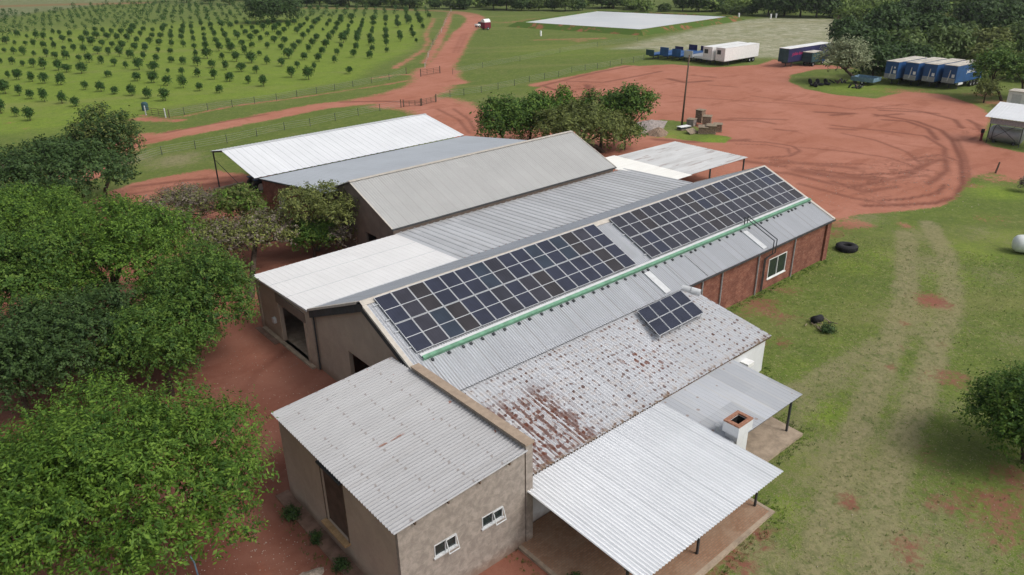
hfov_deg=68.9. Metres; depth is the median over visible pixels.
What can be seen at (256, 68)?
orchard tree
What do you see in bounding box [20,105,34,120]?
orchard tree
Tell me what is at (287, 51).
orchard tree
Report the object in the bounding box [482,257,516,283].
solar panel
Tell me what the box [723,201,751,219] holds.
solar panel
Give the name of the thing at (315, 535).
weed
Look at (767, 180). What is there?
solar panel
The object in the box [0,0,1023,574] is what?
ground
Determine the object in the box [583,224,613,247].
solar panel
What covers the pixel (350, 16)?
orchard tree
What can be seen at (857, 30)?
tree
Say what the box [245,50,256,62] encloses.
orchard tree
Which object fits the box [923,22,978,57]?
tree
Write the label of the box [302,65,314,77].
orchard tree
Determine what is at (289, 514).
weed
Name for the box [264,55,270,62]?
orchard tree
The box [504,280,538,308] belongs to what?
solar panel
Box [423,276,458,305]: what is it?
solar panel
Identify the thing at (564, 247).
solar panel
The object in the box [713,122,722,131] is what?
brick pallet
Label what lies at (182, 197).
thorn bush
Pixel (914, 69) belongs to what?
box trailer
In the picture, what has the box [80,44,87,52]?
orchard tree
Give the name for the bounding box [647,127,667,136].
rubble heap
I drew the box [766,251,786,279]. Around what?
window
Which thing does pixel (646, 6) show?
bushland
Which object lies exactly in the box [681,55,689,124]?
utility pole
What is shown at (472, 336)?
cable channel
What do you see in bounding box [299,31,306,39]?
orchard tree
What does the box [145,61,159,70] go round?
orchard tree
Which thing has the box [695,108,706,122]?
brick pallet
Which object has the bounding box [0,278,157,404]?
leafy tree
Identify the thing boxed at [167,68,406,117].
wire fence
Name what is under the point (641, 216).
solar panel
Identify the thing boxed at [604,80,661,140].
round tree
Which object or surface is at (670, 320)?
solar panel
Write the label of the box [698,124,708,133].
brick pallet
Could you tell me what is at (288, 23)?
orchard tree
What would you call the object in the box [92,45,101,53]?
orchard tree
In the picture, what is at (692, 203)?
solar panel
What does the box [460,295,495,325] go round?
solar panel
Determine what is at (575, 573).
weed
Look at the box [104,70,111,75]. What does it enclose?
orchard tree
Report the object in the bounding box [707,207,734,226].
solar panel
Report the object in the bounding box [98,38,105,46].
orchard tree
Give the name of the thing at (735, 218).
solar panel
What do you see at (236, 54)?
orchard tree
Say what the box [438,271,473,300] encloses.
solar panel
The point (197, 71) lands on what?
orchard tree
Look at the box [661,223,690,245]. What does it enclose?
solar panel
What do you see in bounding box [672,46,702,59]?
flatbed trailer
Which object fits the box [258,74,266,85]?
orchard tree
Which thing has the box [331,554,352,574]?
weed
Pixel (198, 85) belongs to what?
orchard tree
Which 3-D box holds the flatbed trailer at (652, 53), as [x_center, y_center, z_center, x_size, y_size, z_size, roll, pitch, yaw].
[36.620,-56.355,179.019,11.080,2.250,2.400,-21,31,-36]
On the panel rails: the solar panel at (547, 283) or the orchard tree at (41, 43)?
the solar panel at (547, 283)
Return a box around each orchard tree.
[0,35,8,42]
[0,79,10,93]
[0,99,5,113]
[7,56,15,64]
[10,106,19,115]
[11,69,22,78]
[13,29,20,35]
[13,83,22,95]
[18,45,26,54]
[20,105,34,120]
[25,88,33,98]
[26,71,34,81]
[27,58,36,66]
[30,38,36,45]
[32,30,38,38]
[37,72,49,81]
[37,87,47,101]
[38,31,45,37]
[38,56,48,68]
[39,40,47,46]
[42,47,48,56]
[51,51,57,58]
[52,58,62,69]
[54,71,65,84]
[56,90,68,103]
[59,34,66,41]
[60,50,69,58]
[60,64,71,71]
[70,96,79,106]
[75,62,87,72]
[77,34,84,43]
[79,80,88,89]
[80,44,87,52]
[82,30,89,35]
[83,51,93,62]
[86,36,95,45]
[91,30,99,37]
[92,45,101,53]
[94,80,104,91]
[97,55,103,62]
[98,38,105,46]
[103,32,110,39]
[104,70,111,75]
[105,46,110,54]
[109,57,117,65]
[109,85,119,93]
[113,32,119,39]
[114,45,122,55]
[117,27,123,33]
[117,39,126,47]
[121,61,129,67]
[122,32,130,40]
[125,27,133,35]
[125,48,134,56]
[126,83,135,95]
[129,23,136,29]
[129,42,137,48]
[130,56,143,69]
[130,71,140,80]
[140,51,145,59]
[141,42,147,49]
[142,86,151,98]
[145,36,152,43]
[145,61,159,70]
[146,71,158,81]
[152,54,158,60]
[155,38,162,44]
[157,87,169,100]
[159,24,164,31]
[161,75,172,85]
[167,32,173,39]
[167,56,173,61]
[176,74,187,87]
[178,28,184,33]
[179,40,185,46]
[179,55,186,62]
[192,56,201,65]
[192,67,200,76]
[194,81,203,88]
[200,46,212,58]
[201,40,210,47]
[208,60,215,67]
[208,68,217,79]
[214,40,223,50]
[214,85,223,92]
[218,20,224,27]
[218,52,224,59]
[221,31,228,37]
[221,60,228,67]
[224,71,234,80]
[225,42,235,51]
[226,22,233,26]
[231,50,239,61]
[233,30,240,38]
[235,62,246,69]
[237,39,245,44]
[241,44,247,52]
[244,75,250,83]
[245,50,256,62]
[246,32,254,40]
[252,65,259,73]
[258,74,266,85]
[259,22,267,30]
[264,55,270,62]
[270,35,276,41]
[271,23,277,30]
[276,30,281,37]
[277,57,285,64]
[280,36,287,42]
[282,47,293,56]
[285,19,290,27]
[285,65,295,77]
[289,41,297,49]
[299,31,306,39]
[300,52,306,58]
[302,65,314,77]
[305,43,311,50]
[308,38,315,44]
[310,18,317,24]
[313,52,321,61]
[318,46,325,52]
[321,39,329,46]
[325,32,332,39]
[338,31,347,42]
[345,66,352,71]
[347,13,354,19]
[350,49,356,55]
[353,33,360,41]
[366,49,372,57]
[367,35,375,43]
[382,32,389,38]
[394,21,401,26]
[397,32,402,40]
[405,15,411,23]
[417,15,423,23]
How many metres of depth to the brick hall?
50.24 m
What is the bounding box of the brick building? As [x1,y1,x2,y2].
[258,136,525,230]
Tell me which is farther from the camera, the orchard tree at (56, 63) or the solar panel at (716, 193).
the orchard tree at (56, 63)
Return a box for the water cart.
[480,19,490,29]
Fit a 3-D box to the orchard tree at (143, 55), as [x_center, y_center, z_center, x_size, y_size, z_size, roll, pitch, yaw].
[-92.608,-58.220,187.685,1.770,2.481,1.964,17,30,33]
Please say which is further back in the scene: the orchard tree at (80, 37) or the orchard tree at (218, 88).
the orchard tree at (80, 37)
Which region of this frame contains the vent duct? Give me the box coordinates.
[681,285,701,295]
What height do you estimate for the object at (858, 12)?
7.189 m
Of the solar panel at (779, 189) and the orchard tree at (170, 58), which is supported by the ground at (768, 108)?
the orchard tree at (170, 58)
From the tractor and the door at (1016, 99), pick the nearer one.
the tractor
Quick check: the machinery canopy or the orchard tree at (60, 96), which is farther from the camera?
the orchard tree at (60, 96)
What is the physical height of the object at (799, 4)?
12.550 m
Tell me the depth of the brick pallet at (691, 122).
112.66 m
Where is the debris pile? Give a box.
[805,314,837,330]
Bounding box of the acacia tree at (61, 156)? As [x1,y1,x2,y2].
[0,133,141,199]
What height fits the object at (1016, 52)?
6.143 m
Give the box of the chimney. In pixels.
[722,410,752,449]
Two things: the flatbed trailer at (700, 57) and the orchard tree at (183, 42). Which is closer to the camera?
the flatbed trailer at (700, 57)
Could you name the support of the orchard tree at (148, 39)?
on the ground at (768, 108)
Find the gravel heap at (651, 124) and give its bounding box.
[637,120,666,130]
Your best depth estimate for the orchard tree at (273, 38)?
214.92 m
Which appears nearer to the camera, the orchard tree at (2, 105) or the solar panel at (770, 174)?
the solar panel at (770, 174)
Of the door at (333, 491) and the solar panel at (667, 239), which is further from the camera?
the solar panel at (667, 239)
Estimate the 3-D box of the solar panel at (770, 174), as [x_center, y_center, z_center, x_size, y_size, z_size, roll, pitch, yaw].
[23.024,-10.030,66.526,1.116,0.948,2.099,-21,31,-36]
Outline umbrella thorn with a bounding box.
[192,206,300,298]
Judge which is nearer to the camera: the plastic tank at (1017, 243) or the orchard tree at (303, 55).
the plastic tank at (1017, 243)
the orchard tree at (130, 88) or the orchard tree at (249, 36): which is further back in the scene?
the orchard tree at (249, 36)
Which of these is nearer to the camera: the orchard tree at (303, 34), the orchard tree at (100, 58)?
the orchard tree at (100, 58)
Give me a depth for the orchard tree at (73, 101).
135.92 m
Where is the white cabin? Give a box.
[1006,88,1023,104]
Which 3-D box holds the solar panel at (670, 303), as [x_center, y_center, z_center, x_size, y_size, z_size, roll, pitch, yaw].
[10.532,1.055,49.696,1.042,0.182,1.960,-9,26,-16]
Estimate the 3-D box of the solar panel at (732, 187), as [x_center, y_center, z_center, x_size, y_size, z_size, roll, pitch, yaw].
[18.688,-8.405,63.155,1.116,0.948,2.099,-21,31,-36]
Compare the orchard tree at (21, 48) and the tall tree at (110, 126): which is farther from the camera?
the orchard tree at (21, 48)
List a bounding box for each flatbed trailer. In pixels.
[646,46,682,57]
[660,44,697,59]
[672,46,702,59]
[684,50,702,60]
[694,55,706,61]
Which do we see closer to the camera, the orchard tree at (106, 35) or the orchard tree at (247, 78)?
the orchard tree at (247, 78)
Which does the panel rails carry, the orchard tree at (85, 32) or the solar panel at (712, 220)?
the solar panel at (712, 220)
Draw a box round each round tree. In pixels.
[506,90,559,139]
[523,82,584,129]
[577,88,635,147]
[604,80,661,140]
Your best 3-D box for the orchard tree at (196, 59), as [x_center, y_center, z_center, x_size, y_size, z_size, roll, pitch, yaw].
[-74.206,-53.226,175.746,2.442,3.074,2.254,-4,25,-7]
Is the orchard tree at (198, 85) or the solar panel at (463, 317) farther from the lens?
the orchard tree at (198, 85)
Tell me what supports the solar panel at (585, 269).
on the panel rails
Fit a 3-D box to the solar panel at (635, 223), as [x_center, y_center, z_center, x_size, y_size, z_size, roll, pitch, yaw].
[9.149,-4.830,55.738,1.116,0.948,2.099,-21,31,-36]
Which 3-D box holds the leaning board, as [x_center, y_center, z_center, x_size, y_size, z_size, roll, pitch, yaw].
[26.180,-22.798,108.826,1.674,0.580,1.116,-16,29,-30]
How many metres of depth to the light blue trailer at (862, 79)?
142.37 m
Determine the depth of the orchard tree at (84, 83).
150.61 m
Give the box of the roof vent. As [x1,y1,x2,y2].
[715,423,720,430]
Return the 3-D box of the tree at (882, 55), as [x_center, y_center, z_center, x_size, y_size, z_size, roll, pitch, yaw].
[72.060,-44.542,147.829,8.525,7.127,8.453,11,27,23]
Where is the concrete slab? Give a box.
[746,417,802,461]
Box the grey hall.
[322,130,616,247]
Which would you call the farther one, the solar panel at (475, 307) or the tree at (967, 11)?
the tree at (967, 11)
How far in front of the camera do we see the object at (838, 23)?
190.57 m
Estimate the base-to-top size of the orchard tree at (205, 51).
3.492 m
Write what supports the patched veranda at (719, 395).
on the concrete slab
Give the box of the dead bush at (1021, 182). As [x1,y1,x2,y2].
[1017,175,1023,188]
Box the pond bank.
[507,10,744,35]
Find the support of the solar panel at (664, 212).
on the panel rails
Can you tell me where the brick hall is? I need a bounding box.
[307,165,835,390]
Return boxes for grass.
[720,233,1023,574]
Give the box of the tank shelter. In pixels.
[985,101,1023,147]
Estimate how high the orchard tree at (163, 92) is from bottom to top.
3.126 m
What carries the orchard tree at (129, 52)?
on the ground at (768, 108)
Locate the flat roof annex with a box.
[253,168,692,369]
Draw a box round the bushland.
[209,0,1022,19]
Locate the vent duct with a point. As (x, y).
(696, 291)
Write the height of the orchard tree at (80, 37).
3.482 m
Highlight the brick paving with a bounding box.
[518,498,774,574]
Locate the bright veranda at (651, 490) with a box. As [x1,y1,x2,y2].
[527,402,783,574]
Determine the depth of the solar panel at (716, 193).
61.78 m
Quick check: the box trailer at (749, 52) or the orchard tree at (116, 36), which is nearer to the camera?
the box trailer at (749, 52)
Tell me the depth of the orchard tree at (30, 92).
144.38 m
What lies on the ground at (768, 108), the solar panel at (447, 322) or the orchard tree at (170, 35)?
the orchard tree at (170, 35)
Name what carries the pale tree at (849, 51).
on the ground at (768, 108)
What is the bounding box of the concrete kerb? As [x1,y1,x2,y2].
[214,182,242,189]
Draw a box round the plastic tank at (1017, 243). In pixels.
[1012,235,1023,252]
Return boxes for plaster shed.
[271,357,534,574]
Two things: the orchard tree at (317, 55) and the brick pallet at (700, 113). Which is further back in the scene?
the orchard tree at (317, 55)
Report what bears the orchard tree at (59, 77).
on the ground at (768, 108)
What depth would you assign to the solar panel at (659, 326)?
46.99 m
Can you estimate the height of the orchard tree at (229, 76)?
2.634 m
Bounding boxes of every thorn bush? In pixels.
[137,182,223,226]
[185,215,251,256]
[323,222,357,250]
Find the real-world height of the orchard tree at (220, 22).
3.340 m
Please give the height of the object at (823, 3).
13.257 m
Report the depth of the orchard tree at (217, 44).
199.50 m
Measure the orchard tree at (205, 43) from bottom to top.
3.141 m
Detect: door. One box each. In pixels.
[323,471,347,536]
[1010,94,1021,103]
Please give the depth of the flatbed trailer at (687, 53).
171.84 m
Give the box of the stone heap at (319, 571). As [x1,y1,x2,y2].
[299,567,323,574]
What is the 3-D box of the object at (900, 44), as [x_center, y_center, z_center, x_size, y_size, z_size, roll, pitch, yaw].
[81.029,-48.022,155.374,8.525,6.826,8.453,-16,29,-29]
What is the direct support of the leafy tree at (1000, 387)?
on the ground at (768, 108)
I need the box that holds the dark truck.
[802,50,823,65]
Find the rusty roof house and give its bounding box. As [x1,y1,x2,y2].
[461,289,771,521]
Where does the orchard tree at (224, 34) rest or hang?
on the ground at (768, 108)
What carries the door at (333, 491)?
in the plaster shed
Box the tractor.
[246,175,263,192]
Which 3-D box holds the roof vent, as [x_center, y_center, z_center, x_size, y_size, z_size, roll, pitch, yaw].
[10.871,7.381,39.442,0.300,0.470,0.300,-21,31,-36]
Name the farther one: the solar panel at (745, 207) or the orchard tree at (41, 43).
the orchard tree at (41, 43)
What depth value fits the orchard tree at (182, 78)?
148.58 m
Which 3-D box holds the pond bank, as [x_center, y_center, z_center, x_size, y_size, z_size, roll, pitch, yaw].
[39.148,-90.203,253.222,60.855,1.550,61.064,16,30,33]
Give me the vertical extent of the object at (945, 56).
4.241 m
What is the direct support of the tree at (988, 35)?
on the ground at (768, 108)
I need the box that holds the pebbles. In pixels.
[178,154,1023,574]
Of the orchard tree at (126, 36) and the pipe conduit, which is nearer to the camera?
the pipe conduit
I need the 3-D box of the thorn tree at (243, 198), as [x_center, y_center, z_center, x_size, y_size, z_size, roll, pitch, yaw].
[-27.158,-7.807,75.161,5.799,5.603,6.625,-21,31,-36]
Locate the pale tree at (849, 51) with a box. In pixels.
[814,33,876,82]
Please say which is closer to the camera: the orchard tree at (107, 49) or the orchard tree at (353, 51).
the orchard tree at (353, 51)
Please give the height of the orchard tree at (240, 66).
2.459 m
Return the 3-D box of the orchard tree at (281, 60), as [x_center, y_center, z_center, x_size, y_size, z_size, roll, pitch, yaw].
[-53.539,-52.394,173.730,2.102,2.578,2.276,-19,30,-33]
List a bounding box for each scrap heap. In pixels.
[829,78,847,83]
[848,84,864,88]
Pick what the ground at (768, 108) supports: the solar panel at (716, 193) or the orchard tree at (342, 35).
the orchard tree at (342, 35)
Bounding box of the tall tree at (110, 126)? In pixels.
[56,100,146,204]
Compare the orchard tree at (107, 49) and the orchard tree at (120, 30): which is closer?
the orchard tree at (107, 49)
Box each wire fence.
[134,99,401,163]
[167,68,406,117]
[435,56,642,101]
[452,37,637,72]
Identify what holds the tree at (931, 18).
on the ground at (768, 108)
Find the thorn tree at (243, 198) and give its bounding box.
[207,181,272,224]
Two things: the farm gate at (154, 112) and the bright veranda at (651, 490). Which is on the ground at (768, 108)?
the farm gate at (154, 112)
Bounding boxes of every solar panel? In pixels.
[374,293,410,324]
[391,287,426,317]
[395,318,432,352]
[407,281,442,311]
[412,313,449,345]
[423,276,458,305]
[428,307,465,338]
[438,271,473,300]
[444,301,480,332]
[453,266,488,294]
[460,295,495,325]
[468,262,502,289]
[475,290,510,319]
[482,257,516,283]
[490,285,524,313]
[496,253,529,278]
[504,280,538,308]
[509,248,542,273]
[518,275,552,302]
[523,244,555,269]
[531,270,565,296]
[535,240,567,264]
[544,265,577,291]
[547,236,579,259]
[557,261,589,286]
[560,232,591,255]
[569,256,601,281]
[571,228,602,251]
[581,252,613,277]
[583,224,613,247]
[593,248,624,272]
[604,244,635,267]
[609,215,639,237]
[620,212,649,233]
[630,209,659,229]
[630,234,661,257]
[637,306,658,322]
[639,205,668,226]
[641,230,671,253]
[648,300,669,316]
[648,318,670,335]
[649,202,678,222]
[651,227,681,249]
[659,199,687,219]
[660,295,680,311]
[660,312,681,329]
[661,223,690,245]
[669,196,696,215]
[670,220,699,241]
[671,290,690,305]
[671,306,692,323]
[678,193,705,212]
[680,216,709,237]
[682,301,703,317]
[686,190,713,209]
[689,213,717,233]
[695,187,722,206]
[698,210,726,230]
[703,184,730,202]
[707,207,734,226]
[711,182,738,199]
[715,204,743,223]
[719,179,746,196]
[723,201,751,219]
[728,176,754,194]
[732,198,759,216]
[735,174,761,191]
[740,195,766,213]
[743,171,768,188]
[748,192,774,210]
[750,169,776,185]
[756,189,782,207]
[758,166,782,182]
[763,187,789,204]
[770,184,796,201]
[778,181,803,198]
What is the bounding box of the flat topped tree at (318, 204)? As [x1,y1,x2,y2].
[273,179,359,250]
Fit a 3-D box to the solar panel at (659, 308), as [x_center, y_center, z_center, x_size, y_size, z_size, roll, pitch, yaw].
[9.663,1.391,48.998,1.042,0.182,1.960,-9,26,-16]
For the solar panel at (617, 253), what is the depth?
52.34 m
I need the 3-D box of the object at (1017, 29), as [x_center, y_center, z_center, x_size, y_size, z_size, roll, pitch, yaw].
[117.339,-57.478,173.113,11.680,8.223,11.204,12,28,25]
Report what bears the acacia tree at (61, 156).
on the ground at (768, 108)
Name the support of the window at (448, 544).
in the plaster shed
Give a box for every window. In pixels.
[434,533,459,559]
[481,506,506,530]
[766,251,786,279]
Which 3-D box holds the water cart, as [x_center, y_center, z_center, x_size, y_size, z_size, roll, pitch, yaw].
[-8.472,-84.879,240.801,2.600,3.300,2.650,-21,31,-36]
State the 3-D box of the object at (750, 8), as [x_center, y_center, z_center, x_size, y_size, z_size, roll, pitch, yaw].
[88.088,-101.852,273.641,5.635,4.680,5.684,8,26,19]
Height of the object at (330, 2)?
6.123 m
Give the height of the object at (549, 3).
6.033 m
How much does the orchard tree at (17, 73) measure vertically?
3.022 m
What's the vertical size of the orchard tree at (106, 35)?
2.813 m
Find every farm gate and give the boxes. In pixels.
[144,106,165,117]
[403,99,420,106]
[420,66,439,76]
[421,95,435,105]
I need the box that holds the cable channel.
[420,197,810,360]
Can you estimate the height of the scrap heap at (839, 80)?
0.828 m
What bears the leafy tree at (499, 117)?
on the ground at (768, 108)
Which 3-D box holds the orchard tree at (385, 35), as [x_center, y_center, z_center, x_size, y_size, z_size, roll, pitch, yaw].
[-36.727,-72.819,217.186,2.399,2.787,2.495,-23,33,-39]
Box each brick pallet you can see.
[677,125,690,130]
[686,117,696,126]
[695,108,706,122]
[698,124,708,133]
[702,114,712,124]
[706,123,716,133]
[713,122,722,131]
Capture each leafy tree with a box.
[0,180,94,238]
[0,215,118,319]
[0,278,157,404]
[0,289,72,419]
[0,361,281,574]
[3,188,216,303]
[88,289,225,395]
[127,230,262,368]
[469,92,535,139]
[947,360,1023,471]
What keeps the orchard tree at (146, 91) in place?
on the ground at (768, 108)
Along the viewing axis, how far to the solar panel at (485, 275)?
47.28 m
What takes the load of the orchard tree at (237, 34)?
on the ground at (768, 108)
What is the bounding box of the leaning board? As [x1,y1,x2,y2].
[685,128,697,133]
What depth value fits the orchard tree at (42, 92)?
141.15 m
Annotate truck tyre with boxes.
[835,241,858,252]
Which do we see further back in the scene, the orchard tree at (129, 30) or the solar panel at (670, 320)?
the orchard tree at (129, 30)
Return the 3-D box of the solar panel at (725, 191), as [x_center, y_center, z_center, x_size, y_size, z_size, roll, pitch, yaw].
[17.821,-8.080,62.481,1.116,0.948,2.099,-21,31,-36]
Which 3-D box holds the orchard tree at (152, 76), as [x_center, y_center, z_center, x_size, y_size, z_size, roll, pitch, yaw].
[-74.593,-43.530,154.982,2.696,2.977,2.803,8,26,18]
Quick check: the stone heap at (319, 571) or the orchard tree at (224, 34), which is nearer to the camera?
the stone heap at (319, 571)
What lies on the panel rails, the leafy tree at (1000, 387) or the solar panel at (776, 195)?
the solar panel at (776, 195)
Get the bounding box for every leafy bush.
[277,213,341,257]
[613,116,648,149]
[970,76,1006,102]
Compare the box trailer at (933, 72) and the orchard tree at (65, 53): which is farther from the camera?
the orchard tree at (65, 53)
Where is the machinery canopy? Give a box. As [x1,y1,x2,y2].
[211,113,462,186]
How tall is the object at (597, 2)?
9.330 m
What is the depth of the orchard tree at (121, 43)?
207.05 m
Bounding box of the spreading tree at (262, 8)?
[240,0,304,22]
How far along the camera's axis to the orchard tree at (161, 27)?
243.30 m
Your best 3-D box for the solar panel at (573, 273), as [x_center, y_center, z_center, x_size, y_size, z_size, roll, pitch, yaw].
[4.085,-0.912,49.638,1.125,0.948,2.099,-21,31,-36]
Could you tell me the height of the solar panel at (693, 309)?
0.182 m
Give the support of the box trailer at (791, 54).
on the ground at (768, 108)
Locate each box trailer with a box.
[703,41,746,63]
[715,42,759,64]
[778,42,828,66]
[884,56,927,83]
[903,57,946,85]
[921,58,964,86]
[941,60,980,88]
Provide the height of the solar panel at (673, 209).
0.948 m
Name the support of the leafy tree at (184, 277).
on the ground at (768, 108)
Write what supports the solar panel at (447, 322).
on the panel rails
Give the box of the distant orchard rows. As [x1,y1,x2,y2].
[0,0,428,36]
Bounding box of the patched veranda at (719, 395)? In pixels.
[661,359,801,442]
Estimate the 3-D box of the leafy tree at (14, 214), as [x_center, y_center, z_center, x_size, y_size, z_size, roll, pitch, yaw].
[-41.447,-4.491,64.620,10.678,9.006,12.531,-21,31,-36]
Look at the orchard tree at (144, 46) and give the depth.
201.53 m
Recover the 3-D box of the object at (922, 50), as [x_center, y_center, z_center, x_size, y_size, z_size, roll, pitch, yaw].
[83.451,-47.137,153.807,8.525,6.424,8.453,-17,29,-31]
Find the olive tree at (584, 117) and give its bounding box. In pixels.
[529,97,641,152]
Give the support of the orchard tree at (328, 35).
on the ground at (768, 108)
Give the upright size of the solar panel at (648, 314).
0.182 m
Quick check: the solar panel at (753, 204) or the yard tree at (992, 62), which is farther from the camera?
the yard tree at (992, 62)
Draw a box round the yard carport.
[605,141,747,178]
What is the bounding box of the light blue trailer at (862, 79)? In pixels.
[851,74,881,84]
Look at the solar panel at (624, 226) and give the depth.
55.03 m
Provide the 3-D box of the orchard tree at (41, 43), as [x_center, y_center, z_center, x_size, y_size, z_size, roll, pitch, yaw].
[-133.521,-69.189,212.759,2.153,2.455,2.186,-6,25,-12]
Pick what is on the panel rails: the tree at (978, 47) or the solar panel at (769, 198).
the solar panel at (769, 198)
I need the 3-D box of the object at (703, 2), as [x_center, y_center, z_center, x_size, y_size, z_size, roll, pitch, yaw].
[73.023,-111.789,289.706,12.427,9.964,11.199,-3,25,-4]
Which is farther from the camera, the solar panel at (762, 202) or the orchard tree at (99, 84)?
the orchard tree at (99, 84)
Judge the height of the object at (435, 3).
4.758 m
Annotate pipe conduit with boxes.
[744,216,777,291]
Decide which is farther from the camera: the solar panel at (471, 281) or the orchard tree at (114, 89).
the orchard tree at (114, 89)
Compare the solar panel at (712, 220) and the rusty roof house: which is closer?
the rusty roof house
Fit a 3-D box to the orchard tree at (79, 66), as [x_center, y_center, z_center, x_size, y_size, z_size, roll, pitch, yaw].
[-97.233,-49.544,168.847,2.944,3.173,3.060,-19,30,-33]
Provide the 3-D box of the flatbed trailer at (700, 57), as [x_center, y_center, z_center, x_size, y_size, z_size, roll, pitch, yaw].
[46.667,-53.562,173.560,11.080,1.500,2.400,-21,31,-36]
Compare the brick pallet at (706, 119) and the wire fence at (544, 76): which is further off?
the wire fence at (544, 76)
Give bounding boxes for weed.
[278,501,302,524]
[308,528,322,545]
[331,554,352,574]
[567,571,582,574]
[819,321,836,333]
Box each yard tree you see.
[966,47,1023,100]
[1001,48,1023,88]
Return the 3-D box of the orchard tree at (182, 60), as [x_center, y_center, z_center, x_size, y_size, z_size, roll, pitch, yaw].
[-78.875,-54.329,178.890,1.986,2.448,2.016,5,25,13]
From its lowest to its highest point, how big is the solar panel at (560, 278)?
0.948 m
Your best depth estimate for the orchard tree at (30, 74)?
161.84 m
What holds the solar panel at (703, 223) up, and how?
on the panel rails
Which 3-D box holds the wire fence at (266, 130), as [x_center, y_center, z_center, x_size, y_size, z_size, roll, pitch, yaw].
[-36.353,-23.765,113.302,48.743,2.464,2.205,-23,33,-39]
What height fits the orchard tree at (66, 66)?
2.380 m
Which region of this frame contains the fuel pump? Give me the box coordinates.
[979,129,984,140]
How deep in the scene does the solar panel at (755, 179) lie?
65.15 m
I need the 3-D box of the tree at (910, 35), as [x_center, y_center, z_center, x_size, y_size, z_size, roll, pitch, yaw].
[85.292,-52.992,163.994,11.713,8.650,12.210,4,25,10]
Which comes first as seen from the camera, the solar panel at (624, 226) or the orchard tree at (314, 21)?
the solar panel at (624, 226)
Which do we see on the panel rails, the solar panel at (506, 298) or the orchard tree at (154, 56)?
the solar panel at (506, 298)
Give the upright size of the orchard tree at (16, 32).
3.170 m
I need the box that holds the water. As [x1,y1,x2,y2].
[530,11,722,28]
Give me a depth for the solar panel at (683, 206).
59.08 m
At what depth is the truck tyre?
66.95 m
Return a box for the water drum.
[141,102,148,110]
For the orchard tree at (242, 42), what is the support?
on the ground at (768, 108)
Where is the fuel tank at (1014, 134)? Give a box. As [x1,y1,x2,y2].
[988,125,1023,145]
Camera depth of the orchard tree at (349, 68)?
162.22 m

